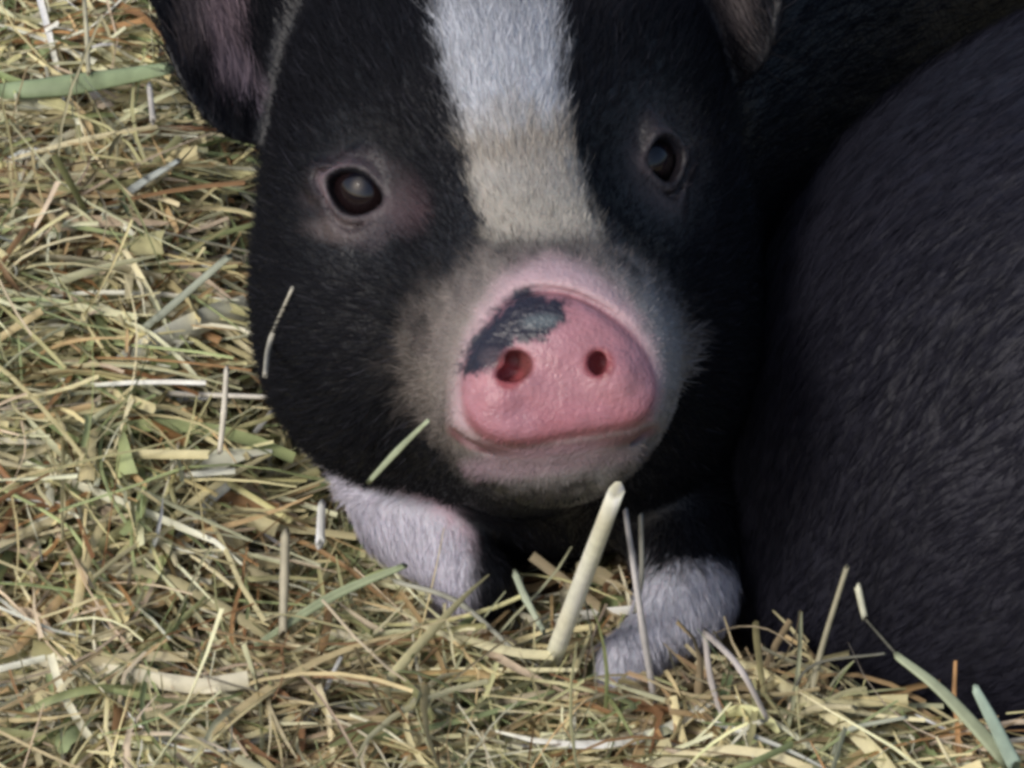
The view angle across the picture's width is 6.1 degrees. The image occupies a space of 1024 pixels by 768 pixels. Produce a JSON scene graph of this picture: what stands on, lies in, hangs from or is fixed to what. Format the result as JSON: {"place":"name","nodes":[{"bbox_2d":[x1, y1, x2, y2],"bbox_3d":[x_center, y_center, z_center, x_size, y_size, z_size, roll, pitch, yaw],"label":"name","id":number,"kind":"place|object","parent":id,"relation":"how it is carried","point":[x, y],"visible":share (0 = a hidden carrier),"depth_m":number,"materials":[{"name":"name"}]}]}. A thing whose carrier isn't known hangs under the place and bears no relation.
{"place":"outdoors","nodes":[
{"label":"outdoors","id":0,"kind":"place"},
{"bbox_2d":[0,0,1023,767],"bbox_3d":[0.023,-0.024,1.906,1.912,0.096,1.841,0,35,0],"label":"hay","id":1,"kind":"object","parent":0,"point":[82,680],"visible":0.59,"depth_m":1.82,"materials":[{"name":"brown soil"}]},
{"bbox_2d":[3,147,42,165],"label":"straw","id":2,"kind":"object","parent":1,"relation":"on","point":[17,153],"visible":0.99,"depth_m":1.91,"materials":[{"name":"beige plant"}]},
{"bbox_2d":[69,295,82,347],"bbox_3d":[-0.085,-0.007,1.866,0.003,0.014,0.018,0,35,0],"label":"grass blade","id":3,"kind":"object","parent":1,"relation":"on","point":[76,323],"depth_m":1.87,"materials":[{"name":"beige plant"}]},
{"bbox_2d":[82,0,90,75],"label":"straw","id":4,"kind":"object","parent":1,"relation":"on","point":[86,34],"visible":0.91,"depth_m":1.93,"materials":[{"name":"beige plant"}]},
{"bbox_2d":[0,62,174,98],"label":"grass blade","id":5,"kind":"object","parent":1,"relation":"on","point":[54,86],"depth_m":1.92,"materials":[{"name":"green plant"}]},
{"bbox_2d":[91,158,180,239],"bbox_3d":[-0.077,-0.034,1.895,0.023,0.019,0.011,0,35,0],"label":"grass blade","id":6,"kind":"object","parent":1,"relation":"on","point":[134,188],"depth_m":1.90,"materials":[{"name":"beige plant"}]},
{"bbox_2d":[27,386,264,398],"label":"straw","id":7,"kind":"object","parent":1,"relation":"on","point":[214,395],"visible":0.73,"depth_m":1.84,"materials":[{"name":"beige plant"}]},
{"bbox_2d":[146,82,155,124],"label":"straw","id":8,"kind":"object","parent":1,"relation":"on","point":[151,106],"visible":1,"depth_m":1.90,"materials":[{"name":"beige plant"}]},
{"bbox_2d":[141,582,160,690],"bbox_3d":[-0.068,0.047,1.813,0.005,0.006,0.027,0,35,0],"label":"grass blade","id":9,"kind":"object","parent":1,"relation":"on","point":[155,666],"depth_m":1.81,"materials":[{"name":"beige plant"}]},
{"bbox_2d":[113,254,231,354],"bbox_3d":[-0.067,-0.014,1.862,0.029,0.018,0.001,-15,38,-21],"label":"grass blade","id":10,"kind":"object","parent":1,"relation":"on","point":[170,306],"depth_m":1.86,"materials":[{"name":"beige plant"}]},
{"bbox_2d":[217,365,228,454],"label":"straw","id":11,"kind":"object","parent":1,"relation":"on","point":[223,412],"visible":1,"depth_m":1.81,"materials":[{"name":"beige plant"}]},
{"bbox_2d":[213,655,342,763],"bbox_3d":[-0.043,0.062,1.785,0.005,0.008,0.035,30,45,35],"label":"straw","id":12,"kind":"object","parent":1,"relation":"on","point":[255,741],"visible":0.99,"depth_m":1.79,"materials":[{"name":"beige plant"}]},
{"bbox_2d":[278,528,289,638],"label":"straw","id":13,"kind":"object","parent":1,"relation":"on","point":[284,580],"visible":1,"depth_m":1.80,"materials":[{"name":"beige plant"}]},
{"bbox_2d":[315,499,325,549],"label":"straw","id":14,"kind":"object","parent":1,"relation":"on","point":[320,527],"visible":1,"depth_m":1.81,"materials":[{"name":"white plant"}]},
{"bbox_2d":[254,563,407,646],"bbox_3d":[-0.035,0.041,1.808,0.032,0.009,0.003,-15,38,-21],"label":"grass blade","id":15,"kind":"object","parent":1,"relation":"on","point":[329,598],"depth_m":1.81,"materials":[{"name":"green plant"}]},
{"bbox_2d":[176,701,524,719],"bbox_3d":[-0.030,0.061,1.794,0.066,0.004,0.005,0,35,0],"label":"straw","id":16,"kind":"object","parent":1,"relation":"on","point":[363,705],"visible":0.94,"depth_m":1.79,"materials":[{"name":"beige plant"}]},
{"bbox_2d":[393,579,526,663],"bbox_3d":[-0.009,0.044,1.806,0.029,0.009,0.003,18,39,24],"label":"straw","id":17,"kind":"object","parent":1,"relation":"on","point":[477,616],"visible":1,"depth_m":1.81,"materials":[{"name":"beige plant"}]},
{"bbox_2d":[512,569,545,634],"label":"straw","id":18,"kind":"object","parent":1,"relation":"on","point":[525,596],"visible":1,"depth_m":1.81,"materials":[{"name":"beige plant"}]},
{"bbox_2d":[130,0,1023,745],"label":"piglet","id":19,"kind":"object","parent":1,"relation":"on","point":[512,250],"visible":0.87,"depth_m":1.78},
{"bbox_2d":[262,286,293,377],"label":"straw","id":20,"kind":"object","parent":19,"relation":"on","point":[270,341],"visible":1,"depth_m":1.79,"materials":[{"name":"beige plant"}]},
{"bbox_2d":[366,419,429,483],"bbox_3d":[-0.021,0.013,1.764,0.012,0.028,0.020,0,35,0],"label":"grass blade","id":21,"kind":"object","parent":19,"relation":"on","point":[395,452],"depth_m":1.76,"materials":[{"name":"plant"}]},
{"bbox_2d":[540,482,624,676],"bbox_3d":[0.013,0.036,1.777,0.004,0.064,0.034,-13,37,-18],"label":"straw","id":22,"kind":"object","parent":1,"relation":"on","point":[578,591],"visible":1,"depth_m":1.77,"materials":[{"name":"beige plant"}]},
{"bbox_2d":[633,513,644,613],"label":"straw","id":23,"kind":"object","parent":1,"relation":"on","point":[641,549],"visible":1,"depth_m":1.79,"materials":[{"name":"grey plant"}]},
{"bbox_2d":[623,508,657,716],"bbox_3d":[0.024,0.044,1.780,0.008,0.047,0.008,0,35,0],"label":"straw","id":24,"kind":"object","parent":1,"relation":"on","point":[643,634],"visible":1,"depth_m":1.78,"materials":[{"name":"beige plant"}]},
{"bbox_2d":[702,633,726,731],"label":"straw","id":25,"kind":"object","parent":1,"relation":"on","point":[708,667],"visible":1,"depth_m":1.78,"materials":[{"name":"beige plant"}]},
{"bbox_2d":[696,719,765,747],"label":"straw","id":26,"kind":"object","parent":1,"relation":"on","point":[757,722],"visible":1,"depth_m":1.78,"materials":[{"name":"beige plant"}]},
{"bbox_2d":[703,628,769,721],"bbox_3d":[0.041,0.053,1.774,0.012,0.013,0.017,0,35,0],"label":"straw","id":27,"kind":"object","parent":1,"relation":"on","point":[723,649],"visible":1,"depth_m":1.77,"materials":[{"name":"beige plant"}]},
{"bbox_2d":[791,703,857,721],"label":"straw","id":28,"kind":"object","parent":1,"relation":"on","point":[809,710],"visible":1,"depth_m":1.78,"materials":[{"name":"beige plant"}]},
{"bbox_2d":[804,564,849,753],"bbox_3d":[0.058,0.052,1.783,0.009,0.033,0.018,0,35,0],"label":"straw","id":29,"kind":"object","parent":1,"relation":"on","point":[823,642],"visible":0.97,"depth_m":1.78,"materials":[{"name":"beige plant"}]},
{"bbox_2d":[783,652,886,716],"bbox_3d":[0.060,0.055,1.780,0.019,0.018,0.006,0,35,0],"label":"straw","id":30,"kind":"object","parent":1,"relation":"on","point":[811,666],"visible":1,"depth_m":1.78,"materials":[{"name":"plant"}]},
{"bbox_2d":[831,716,908,754],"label":"straw","id":31,"kind":"object","parent":1,"relation":"on","point":[852,728],"visible":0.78,"depth_m":1.77,"materials":[{"name":"beige plant"}]},
{"bbox_2d":[727,7,1023,761],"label":"dark pig","id":32,"kind":"object","parent":1,"relation":"on","point":[880,446],"visible":0.86,"depth_m":1.79},
{"bbox_2d":[854,583,867,620],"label":"straw","id":33,"kind":"object","parent":32,"relation":"on","point":[860,600],"visible":1,"depth_m":1.79,"materials":[{"name":"beige plant"}]},
{"bbox_2d":[864,617,895,652],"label":"straw","id":34,"kind":"object","parent":32,"relation":"on","point":[879,634],"visible":0.86,"depth_m":1.79,"materials":[{"name":"plant"}]},
{"bbox_2d":[893,651,1006,767],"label":"grass blade","id":35,"kind":"object","parent":1,"relation":"on","point":[978,729],"depth_m":1.77,"materials":[{"name":"plant"}]},
{"bbox_2d":[972,684,1020,767],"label":"grass blade","id":36,"kind":"object","parent":1,"relation":"on","point":[1009,754],"depth_m":1.76,"materials":[{"name":"green plant"}]}
]}

